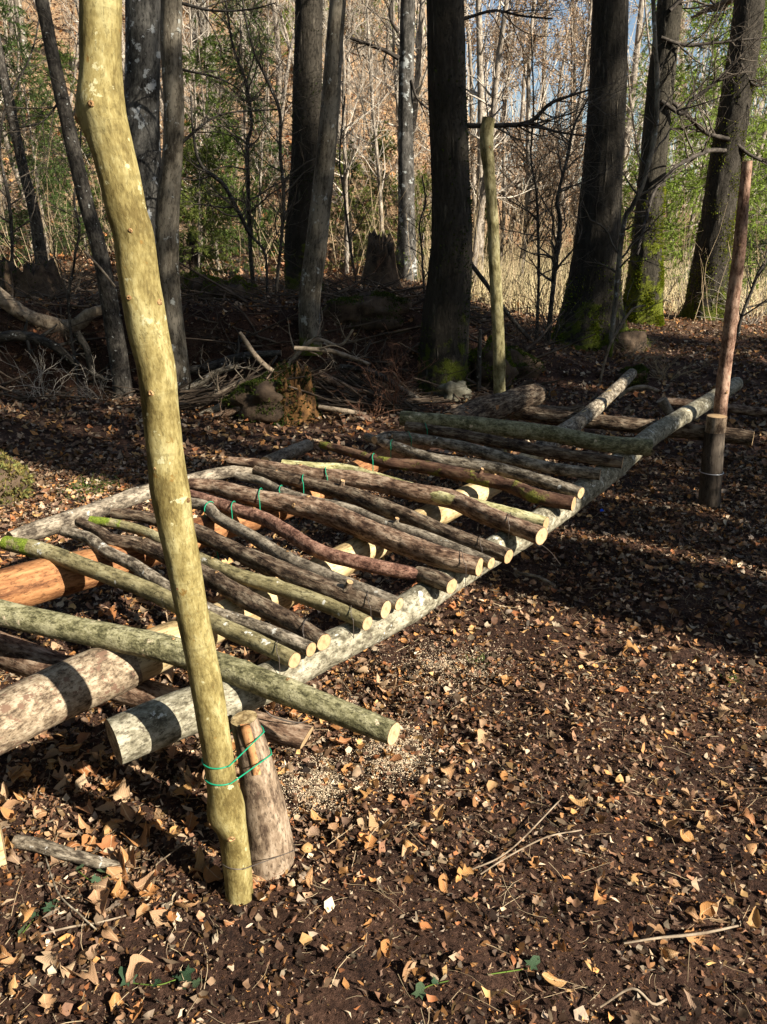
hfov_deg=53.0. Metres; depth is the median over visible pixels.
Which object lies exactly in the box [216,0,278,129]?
bare tree
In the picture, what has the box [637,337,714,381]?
twiggy shrub
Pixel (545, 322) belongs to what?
twiggy shrub
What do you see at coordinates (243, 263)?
twiggy shrub
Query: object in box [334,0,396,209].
bare tree
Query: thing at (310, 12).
dark tree
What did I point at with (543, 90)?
tall tree
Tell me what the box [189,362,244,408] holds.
fallen branch
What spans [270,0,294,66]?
bare tree
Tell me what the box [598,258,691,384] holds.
sapling
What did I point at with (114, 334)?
leaning tree
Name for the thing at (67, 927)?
fallen twig
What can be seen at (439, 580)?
pole stub
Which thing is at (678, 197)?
spruce
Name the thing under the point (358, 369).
fallen branch
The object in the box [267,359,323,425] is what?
rotten stump
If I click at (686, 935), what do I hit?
fallen twig
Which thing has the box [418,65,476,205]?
bare tree
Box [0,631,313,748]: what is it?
bearer log
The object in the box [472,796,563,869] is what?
fallen twig
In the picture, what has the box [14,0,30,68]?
tall tree
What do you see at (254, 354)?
fallen branch
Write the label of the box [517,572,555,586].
fallen twig
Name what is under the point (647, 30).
bare tree
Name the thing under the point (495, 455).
platform pole
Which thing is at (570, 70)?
beech sapling
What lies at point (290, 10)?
bare tree
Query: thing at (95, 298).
fallen branch
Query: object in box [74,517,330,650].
platform pole
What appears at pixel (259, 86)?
beech sapling
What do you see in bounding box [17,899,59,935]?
ivy plant
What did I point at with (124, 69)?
bare tree
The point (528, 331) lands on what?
twiggy shrub
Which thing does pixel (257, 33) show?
beech sapling
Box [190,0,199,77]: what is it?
tall tree
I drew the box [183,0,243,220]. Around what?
bare tree
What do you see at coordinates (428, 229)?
undergrowth
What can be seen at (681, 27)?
beech sapling
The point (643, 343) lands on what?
twiggy shrub
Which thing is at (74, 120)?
bare tree
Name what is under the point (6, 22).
bare tree
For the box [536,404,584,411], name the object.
fallen branch
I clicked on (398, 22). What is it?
bare tree
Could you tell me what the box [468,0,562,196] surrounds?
beech sapling
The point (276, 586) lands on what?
platform pole
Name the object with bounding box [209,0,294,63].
spruce
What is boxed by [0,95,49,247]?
beech sapling
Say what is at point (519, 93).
bare tree
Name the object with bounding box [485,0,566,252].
beech sapling
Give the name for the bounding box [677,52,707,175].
bare tree
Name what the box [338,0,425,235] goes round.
bare tree
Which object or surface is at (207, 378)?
fallen branch
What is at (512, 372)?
moss mound
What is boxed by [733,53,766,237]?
bare tree
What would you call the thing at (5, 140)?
bare tree
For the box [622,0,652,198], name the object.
bare tree
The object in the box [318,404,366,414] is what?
fallen branch
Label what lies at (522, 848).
fallen twig
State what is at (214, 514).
platform pole
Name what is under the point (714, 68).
tall tree
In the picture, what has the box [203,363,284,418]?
fallen branch
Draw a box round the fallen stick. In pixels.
[11,834,129,871]
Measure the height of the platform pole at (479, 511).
0.085 m
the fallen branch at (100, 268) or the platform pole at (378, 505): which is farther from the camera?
the fallen branch at (100, 268)
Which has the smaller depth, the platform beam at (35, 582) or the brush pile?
the platform beam at (35, 582)
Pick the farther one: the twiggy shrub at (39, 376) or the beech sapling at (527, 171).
the beech sapling at (527, 171)
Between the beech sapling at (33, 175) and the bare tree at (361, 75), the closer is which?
the beech sapling at (33, 175)
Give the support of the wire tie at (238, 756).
attached to the post at (100, 116)
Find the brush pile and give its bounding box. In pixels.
[122,350,470,415]
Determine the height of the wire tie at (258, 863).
0.103 m
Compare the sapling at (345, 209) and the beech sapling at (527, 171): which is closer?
the sapling at (345, 209)
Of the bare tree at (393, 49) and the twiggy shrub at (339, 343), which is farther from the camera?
the bare tree at (393, 49)
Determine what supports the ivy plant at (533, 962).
on the forest floor
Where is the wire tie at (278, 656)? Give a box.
[275,641,279,672]
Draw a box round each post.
[74,0,252,905]
[480,116,506,451]
[713,160,752,415]
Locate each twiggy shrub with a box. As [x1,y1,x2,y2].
[1,345,87,400]
[2,287,97,342]
[59,354,112,400]
[179,244,219,302]
[223,233,274,287]
[286,306,387,374]
[323,220,385,286]
[330,376,407,422]
[337,323,435,413]
[503,265,606,347]
[505,318,569,356]
[612,316,669,359]
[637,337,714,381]
[663,244,742,310]
[694,276,766,323]
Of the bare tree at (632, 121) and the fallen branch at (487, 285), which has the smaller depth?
the fallen branch at (487, 285)
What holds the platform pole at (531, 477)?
on the platform beam at (147, 727)
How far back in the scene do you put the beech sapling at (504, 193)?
16.75 m
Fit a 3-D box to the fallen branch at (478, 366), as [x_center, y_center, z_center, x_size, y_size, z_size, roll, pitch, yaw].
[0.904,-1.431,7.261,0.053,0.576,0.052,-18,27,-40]
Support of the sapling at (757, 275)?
on the forest floor
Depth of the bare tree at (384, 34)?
27.75 m
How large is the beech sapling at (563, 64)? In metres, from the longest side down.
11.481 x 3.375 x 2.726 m
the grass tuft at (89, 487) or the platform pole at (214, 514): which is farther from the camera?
the grass tuft at (89, 487)
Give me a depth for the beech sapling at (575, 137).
26.39 m
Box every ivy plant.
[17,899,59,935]
[76,864,109,882]
[118,964,202,989]
[412,955,539,999]
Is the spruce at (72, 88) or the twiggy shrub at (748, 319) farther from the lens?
the spruce at (72, 88)
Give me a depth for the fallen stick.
1.96 m
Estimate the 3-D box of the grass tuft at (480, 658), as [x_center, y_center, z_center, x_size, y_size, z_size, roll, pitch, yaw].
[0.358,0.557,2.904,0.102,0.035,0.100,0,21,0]
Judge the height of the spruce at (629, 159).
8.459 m
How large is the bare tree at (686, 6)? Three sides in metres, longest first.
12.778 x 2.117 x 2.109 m
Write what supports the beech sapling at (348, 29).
on the forest floor
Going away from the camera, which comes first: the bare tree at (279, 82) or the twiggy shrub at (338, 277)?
the twiggy shrub at (338, 277)
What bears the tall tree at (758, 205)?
on the forest floor
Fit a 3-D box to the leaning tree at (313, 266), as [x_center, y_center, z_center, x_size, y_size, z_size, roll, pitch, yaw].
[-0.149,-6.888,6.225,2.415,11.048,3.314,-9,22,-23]
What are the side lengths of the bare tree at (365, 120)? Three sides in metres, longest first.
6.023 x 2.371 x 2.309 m
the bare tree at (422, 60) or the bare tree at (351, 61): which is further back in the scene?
the bare tree at (422, 60)
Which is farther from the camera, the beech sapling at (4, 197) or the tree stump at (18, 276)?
the beech sapling at (4, 197)
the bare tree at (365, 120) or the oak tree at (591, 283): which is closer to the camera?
the oak tree at (591, 283)
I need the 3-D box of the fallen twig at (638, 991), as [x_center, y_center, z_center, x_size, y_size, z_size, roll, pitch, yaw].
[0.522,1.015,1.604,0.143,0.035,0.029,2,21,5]
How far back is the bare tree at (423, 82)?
15.66 m
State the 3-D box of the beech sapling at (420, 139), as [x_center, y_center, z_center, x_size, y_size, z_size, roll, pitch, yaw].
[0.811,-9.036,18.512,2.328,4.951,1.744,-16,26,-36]
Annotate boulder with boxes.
[0,448,37,505]
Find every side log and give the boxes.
[6,465,252,539]
[261,439,312,462]
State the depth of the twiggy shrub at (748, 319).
11.69 m
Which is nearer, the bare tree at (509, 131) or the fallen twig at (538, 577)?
the fallen twig at (538, 577)
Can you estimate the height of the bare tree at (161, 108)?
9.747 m
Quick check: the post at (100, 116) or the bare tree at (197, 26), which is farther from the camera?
the bare tree at (197, 26)
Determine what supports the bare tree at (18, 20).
on the forest floor
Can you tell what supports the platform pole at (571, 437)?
on the platform beam at (147, 727)
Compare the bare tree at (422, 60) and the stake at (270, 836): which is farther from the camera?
the bare tree at (422, 60)
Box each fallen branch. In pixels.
[0,287,101,332]
[0,319,91,368]
[73,331,110,391]
[83,282,121,303]
[84,251,115,287]
[178,354,256,396]
[189,324,281,377]
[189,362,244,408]
[195,402,226,414]
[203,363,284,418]
[239,332,273,371]
[276,307,361,383]
[294,341,371,370]
[316,370,369,398]
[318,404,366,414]
[339,330,419,397]
[472,262,533,342]
[476,329,481,390]
[515,378,534,387]
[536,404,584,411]
[618,385,658,398]
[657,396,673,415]
[667,397,766,417]
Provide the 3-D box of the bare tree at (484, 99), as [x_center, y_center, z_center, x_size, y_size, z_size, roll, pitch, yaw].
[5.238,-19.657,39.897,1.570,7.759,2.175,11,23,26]
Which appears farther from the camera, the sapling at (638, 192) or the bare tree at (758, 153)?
the bare tree at (758, 153)
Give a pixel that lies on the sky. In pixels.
(633, 20)
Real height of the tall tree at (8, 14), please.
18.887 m
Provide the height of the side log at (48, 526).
0.094 m
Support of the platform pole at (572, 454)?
on the platform beam at (147, 727)
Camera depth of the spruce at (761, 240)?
16.09 m
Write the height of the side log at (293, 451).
0.078 m
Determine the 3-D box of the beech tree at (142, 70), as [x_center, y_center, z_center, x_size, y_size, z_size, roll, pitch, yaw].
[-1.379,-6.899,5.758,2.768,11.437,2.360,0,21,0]
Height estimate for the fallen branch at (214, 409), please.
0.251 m
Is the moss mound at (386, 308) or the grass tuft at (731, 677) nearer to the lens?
the grass tuft at (731, 677)
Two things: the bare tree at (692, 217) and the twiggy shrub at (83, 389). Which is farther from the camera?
the bare tree at (692, 217)
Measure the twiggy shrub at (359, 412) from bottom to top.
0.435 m
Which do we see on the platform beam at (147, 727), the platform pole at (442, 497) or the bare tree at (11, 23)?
the platform pole at (442, 497)
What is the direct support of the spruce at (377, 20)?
on the forest floor
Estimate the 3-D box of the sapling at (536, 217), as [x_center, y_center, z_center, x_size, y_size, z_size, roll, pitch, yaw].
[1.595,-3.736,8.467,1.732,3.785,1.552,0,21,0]
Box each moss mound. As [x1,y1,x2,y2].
[181,271,211,295]
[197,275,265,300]
[220,371,284,422]
[321,289,411,330]
[468,336,520,390]
[507,345,546,378]
[614,364,649,390]
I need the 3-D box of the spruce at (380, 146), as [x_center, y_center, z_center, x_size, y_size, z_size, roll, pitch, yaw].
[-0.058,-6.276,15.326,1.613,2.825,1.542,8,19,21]
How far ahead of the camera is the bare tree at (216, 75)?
17.34 m
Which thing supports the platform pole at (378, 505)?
on the platform beam at (147, 727)
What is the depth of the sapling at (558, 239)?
8.58 m
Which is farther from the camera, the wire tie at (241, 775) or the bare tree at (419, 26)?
the bare tree at (419, 26)
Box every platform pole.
[0,536,300,667]
[0,599,399,745]
[59,526,315,656]
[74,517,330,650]
[88,516,371,630]
[111,508,390,618]
[188,478,483,575]
[190,490,417,579]
[191,497,402,610]
[227,456,547,544]
[233,472,494,568]
[252,465,512,563]
[281,459,548,528]
[318,440,575,510]
[363,433,584,498]
[371,431,600,479]
[399,411,652,455]
[404,421,623,468]
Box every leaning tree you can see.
[0,0,133,399]
[298,0,345,355]
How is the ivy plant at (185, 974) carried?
on the forest floor
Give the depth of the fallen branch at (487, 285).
8.53 m
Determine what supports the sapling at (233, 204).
on the forest floor
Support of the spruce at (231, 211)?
on the forest floor
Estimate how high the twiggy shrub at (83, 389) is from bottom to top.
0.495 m
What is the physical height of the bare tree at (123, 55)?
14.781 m
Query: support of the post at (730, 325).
attached to the stake at (712, 458)
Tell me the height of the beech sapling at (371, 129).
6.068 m
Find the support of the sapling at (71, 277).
on the forest floor
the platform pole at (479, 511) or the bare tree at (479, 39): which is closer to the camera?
the platform pole at (479, 511)
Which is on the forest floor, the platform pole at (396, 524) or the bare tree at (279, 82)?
the bare tree at (279, 82)
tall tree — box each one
[7,2,17,40]
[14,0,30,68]
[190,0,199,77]
[195,0,218,107]
[322,0,327,52]
[483,0,514,115]
[532,1,563,222]
[559,0,585,233]
[569,0,591,226]
[628,28,651,200]
[672,0,700,222]
[705,15,723,107]
[748,165,766,239]
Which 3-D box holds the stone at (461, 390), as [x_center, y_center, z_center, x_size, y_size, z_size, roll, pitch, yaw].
[0.680,-1.099,7.155,0.291,0.252,0.247,-17,26,-37]
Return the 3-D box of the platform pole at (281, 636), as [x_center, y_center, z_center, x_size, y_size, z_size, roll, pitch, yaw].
[-0.685,0.217,2.401,1.286,0.046,0.087,17,27,38]
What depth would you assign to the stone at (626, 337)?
9.30 m
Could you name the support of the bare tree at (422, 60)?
on the forest floor
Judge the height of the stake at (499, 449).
0.395 m
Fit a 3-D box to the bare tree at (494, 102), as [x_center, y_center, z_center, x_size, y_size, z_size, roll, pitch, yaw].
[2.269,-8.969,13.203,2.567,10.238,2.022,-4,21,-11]
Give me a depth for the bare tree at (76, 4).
19.73 m
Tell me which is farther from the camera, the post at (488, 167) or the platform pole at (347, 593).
the post at (488, 167)
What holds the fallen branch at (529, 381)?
on the forest floor
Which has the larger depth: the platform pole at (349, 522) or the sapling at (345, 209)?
the sapling at (345, 209)
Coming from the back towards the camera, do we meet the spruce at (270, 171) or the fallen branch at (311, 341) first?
the spruce at (270, 171)
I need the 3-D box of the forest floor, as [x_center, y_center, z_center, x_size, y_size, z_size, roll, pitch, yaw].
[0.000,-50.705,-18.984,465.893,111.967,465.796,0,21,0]
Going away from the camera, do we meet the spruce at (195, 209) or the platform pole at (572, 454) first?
the platform pole at (572, 454)
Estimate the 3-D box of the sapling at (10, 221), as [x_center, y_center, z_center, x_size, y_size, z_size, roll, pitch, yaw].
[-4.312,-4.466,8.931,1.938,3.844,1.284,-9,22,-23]
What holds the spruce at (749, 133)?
on the forest floor
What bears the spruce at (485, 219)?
on the forest floor
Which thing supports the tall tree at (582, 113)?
on the forest floor
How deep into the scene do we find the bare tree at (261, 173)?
15.12 m
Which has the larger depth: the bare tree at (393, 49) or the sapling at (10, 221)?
the bare tree at (393, 49)
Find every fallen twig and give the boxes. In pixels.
[36,914,126,935]
[44,855,96,929]
[153,834,197,866]
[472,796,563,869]
[480,829,581,874]
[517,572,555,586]
[600,987,667,1007]
[623,925,738,943]
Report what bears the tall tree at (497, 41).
on the forest floor
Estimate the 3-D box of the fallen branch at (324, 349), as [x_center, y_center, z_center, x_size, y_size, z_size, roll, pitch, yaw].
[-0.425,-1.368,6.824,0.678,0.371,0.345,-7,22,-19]
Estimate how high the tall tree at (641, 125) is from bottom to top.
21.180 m
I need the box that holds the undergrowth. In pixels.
[0,0,766,320]
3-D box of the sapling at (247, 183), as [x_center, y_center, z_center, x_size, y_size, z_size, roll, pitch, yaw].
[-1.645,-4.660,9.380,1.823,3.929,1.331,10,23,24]
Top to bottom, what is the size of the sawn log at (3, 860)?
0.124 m
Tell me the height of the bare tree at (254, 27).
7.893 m
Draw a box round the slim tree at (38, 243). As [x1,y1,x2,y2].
[0,35,47,264]
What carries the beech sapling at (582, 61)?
on the forest floor
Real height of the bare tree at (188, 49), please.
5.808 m
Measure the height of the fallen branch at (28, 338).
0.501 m
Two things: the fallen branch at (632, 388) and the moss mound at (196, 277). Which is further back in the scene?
the moss mound at (196, 277)
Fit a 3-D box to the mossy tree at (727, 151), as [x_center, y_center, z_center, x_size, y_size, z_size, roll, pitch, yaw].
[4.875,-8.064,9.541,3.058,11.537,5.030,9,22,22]
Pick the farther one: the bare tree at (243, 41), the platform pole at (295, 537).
the bare tree at (243, 41)
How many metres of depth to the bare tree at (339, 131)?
14.82 m
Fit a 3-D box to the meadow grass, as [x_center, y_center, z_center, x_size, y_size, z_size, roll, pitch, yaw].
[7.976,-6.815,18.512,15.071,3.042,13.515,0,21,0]
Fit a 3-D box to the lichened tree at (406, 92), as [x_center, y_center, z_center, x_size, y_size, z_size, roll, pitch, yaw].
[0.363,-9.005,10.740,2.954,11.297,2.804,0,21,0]
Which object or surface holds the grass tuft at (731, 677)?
on the forest floor
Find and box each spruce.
[0,0,58,146]
[0,0,107,266]
[19,29,113,255]
[179,0,291,255]
[179,16,283,275]
[179,128,240,276]
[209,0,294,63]
[324,140,381,269]
[325,0,426,59]
[340,120,421,264]
[395,165,431,262]
[472,203,488,274]
[562,0,700,253]
[621,0,766,272]
[621,0,766,311]
[683,31,766,251]
[732,94,766,284]
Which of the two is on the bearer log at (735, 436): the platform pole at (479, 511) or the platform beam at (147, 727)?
the platform beam at (147, 727)
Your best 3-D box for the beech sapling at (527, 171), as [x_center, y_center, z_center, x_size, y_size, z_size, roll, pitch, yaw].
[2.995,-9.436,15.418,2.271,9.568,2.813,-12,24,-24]
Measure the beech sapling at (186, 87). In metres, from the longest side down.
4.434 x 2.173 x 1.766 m
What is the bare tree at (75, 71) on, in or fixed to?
on the forest floor
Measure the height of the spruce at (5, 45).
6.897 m
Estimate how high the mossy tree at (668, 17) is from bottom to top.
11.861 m
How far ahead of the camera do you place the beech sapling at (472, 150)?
18.47 m
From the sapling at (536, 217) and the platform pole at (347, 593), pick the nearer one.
the platform pole at (347, 593)
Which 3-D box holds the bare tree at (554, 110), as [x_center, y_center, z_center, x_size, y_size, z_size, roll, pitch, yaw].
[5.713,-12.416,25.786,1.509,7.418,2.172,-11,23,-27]
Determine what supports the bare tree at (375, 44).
on the forest floor
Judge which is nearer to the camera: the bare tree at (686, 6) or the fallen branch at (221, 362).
the fallen branch at (221, 362)
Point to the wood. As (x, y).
(547, 86)
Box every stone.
[437,381,471,400]
[597,328,651,352]
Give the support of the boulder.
on the forest floor
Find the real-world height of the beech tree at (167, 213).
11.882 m
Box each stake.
[231,710,294,879]
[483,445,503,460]
[698,414,726,509]
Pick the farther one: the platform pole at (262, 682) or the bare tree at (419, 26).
the bare tree at (419, 26)
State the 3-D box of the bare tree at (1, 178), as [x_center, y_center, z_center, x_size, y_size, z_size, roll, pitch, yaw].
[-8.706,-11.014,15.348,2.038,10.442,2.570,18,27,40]
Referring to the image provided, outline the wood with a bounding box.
[415,0,766,223]
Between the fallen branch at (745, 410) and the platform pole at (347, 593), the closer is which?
the platform pole at (347, 593)
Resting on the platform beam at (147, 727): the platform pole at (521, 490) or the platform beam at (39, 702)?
the platform pole at (521, 490)
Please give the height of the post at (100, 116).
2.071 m
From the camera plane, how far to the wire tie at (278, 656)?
1.98 m
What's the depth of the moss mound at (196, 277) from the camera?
9.00 m
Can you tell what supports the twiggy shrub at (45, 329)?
on the forest floor
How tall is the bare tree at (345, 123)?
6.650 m
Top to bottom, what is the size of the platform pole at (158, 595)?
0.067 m
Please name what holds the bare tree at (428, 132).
on the forest floor
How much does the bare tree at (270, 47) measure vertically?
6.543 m
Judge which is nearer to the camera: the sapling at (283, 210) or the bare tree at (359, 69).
the sapling at (283, 210)
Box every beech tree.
[124,0,161,244]
[155,0,342,387]
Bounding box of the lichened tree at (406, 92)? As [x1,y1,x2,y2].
[322,0,483,281]
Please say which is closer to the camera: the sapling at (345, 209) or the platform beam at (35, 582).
the platform beam at (35, 582)
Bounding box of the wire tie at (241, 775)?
[204,748,271,785]
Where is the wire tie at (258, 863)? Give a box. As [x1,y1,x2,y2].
[221,842,294,869]
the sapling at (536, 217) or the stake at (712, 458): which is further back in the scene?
the sapling at (536, 217)
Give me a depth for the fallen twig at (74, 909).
1.81 m
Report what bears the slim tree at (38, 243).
on the forest floor
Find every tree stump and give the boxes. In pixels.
[0,256,70,299]
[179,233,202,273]
[359,228,403,287]
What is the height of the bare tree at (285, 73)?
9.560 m
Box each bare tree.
[0,0,33,70]
[0,0,37,151]
[0,1,25,207]
[0,46,41,231]
[9,0,13,53]
[43,0,78,168]
[52,1,124,174]
[55,0,78,74]
[74,0,124,87]
[122,8,215,231]
[122,35,185,163]
[123,10,186,129]
[160,0,237,245]
[182,0,211,175]
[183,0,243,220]
[184,9,237,177]
[191,0,225,95]
[202,0,288,227]
[208,0,291,259]
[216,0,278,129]
[247,0,292,136]
[263,0,326,174]
[270,0,286,103]
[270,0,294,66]
[273,0,398,274]
[288,0,292,25]
[288,1,386,261]
[322,0,397,217]
[322,5,377,163]
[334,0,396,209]
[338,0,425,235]
[339,0,426,144]
[345,1,379,137]
[354,0,427,156]
[354,0,429,202]
[369,13,386,72]
[372,0,397,82]
[395,6,431,198]
[413,0,476,198]
[414,0,426,119]
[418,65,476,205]
[464,0,522,285]
[466,0,554,288]
[474,51,494,207]
[476,39,530,252]
[498,25,539,189]
[532,15,585,249]
[575,0,651,187]
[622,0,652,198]
[625,2,649,183]
[627,0,700,263]
[633,2,715,186]
[665,3,717,230]
[670,57,723,272]
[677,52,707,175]
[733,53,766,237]
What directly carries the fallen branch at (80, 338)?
on the forest floor
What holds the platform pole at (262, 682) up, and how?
on the platform beam at (39, 702)
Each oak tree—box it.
[416,0,659,391]
[551,0,628,351]
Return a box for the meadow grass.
[417,188,766,315]
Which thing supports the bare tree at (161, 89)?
on the forest floor
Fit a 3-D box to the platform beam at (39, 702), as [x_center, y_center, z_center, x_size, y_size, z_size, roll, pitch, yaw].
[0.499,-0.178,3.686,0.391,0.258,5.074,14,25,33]
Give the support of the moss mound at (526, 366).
on the forest floor
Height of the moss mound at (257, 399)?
0.482 m
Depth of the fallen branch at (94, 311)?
8.03 m
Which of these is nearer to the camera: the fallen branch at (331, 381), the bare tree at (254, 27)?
the fallen branch at (331, 381)
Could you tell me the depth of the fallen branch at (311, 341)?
7.09 m
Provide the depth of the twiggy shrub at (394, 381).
6.54 m
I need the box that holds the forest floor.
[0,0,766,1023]
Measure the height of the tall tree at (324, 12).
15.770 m
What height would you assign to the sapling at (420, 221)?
1.928 m
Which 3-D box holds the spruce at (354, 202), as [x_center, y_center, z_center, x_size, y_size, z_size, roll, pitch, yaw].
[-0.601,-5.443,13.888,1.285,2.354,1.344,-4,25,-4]
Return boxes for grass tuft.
[34,470,128,499]
[466,652,490,665]
[718,670,741,685]
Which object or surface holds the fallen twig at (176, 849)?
on the forest floor
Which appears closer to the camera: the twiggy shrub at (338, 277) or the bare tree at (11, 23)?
the twiggy shrub at (338, 277)
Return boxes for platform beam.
[0,368,636,754]
[0,383,546,605]
[105,377,742,764]
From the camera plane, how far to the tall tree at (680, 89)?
38.14 m
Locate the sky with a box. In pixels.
[465,0,766,189]
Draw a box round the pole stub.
[416,566,456,593]
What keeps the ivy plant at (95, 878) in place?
on the forest floor
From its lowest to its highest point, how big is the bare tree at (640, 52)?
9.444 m
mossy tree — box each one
[621,0,766,320]
[622,0,766,326]
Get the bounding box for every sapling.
[0,0,77,263]
[0,70,147,395]
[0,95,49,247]
[2,88,70,258]
[160,79,309,296]
[161,1,228,176]
[181,0,312,284]
[212,0,356,292]
[234,53,290,209]
[235,0,293,93]
[290,45,386,285]
[326,0,390,94]
[341,0,393,154]
[350,143,481,293]
[363,25,430,238]
[419,0,515,233]
[464,0,548,262]
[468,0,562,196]
[468,1,596,340]
[481,0,583,283]
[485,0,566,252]
[507,12,640,344]
[513,0,639,272]
[515,0,590,244]
[515,0,591,255]
[519,0,648,231]
[560,0,705,356]
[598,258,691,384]
[621,11,702,225]
[708,168,766,338]
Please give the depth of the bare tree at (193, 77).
13.52 m
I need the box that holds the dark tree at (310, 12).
[282,0,324,294]
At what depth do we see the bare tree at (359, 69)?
22.24 m
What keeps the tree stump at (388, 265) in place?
on the forest floor
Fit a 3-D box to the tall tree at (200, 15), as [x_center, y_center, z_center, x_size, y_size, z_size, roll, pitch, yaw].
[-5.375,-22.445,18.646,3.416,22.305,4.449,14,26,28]
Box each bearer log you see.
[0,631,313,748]
[506,406,754,445]
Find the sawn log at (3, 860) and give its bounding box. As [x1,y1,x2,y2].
[0,824,6,868]
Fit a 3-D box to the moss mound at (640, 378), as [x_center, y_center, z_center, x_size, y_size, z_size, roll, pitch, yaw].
[2.459,-1.325,7.610,0.356,0.296,0.304,0,21,0]
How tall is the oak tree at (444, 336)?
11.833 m
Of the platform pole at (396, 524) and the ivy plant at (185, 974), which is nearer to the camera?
the ivy plant at (185, 974)
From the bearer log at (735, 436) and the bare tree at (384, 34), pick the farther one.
the bare tree at (384, 34)
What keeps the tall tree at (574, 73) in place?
on the forest floor
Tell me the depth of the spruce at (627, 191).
18.65 m
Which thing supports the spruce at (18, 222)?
on the forest floor
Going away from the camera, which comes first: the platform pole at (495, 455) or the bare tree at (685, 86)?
the platform pole at (495, 455)
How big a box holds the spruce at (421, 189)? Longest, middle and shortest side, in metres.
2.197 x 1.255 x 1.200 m
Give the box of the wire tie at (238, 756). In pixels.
[201,726,264,768]

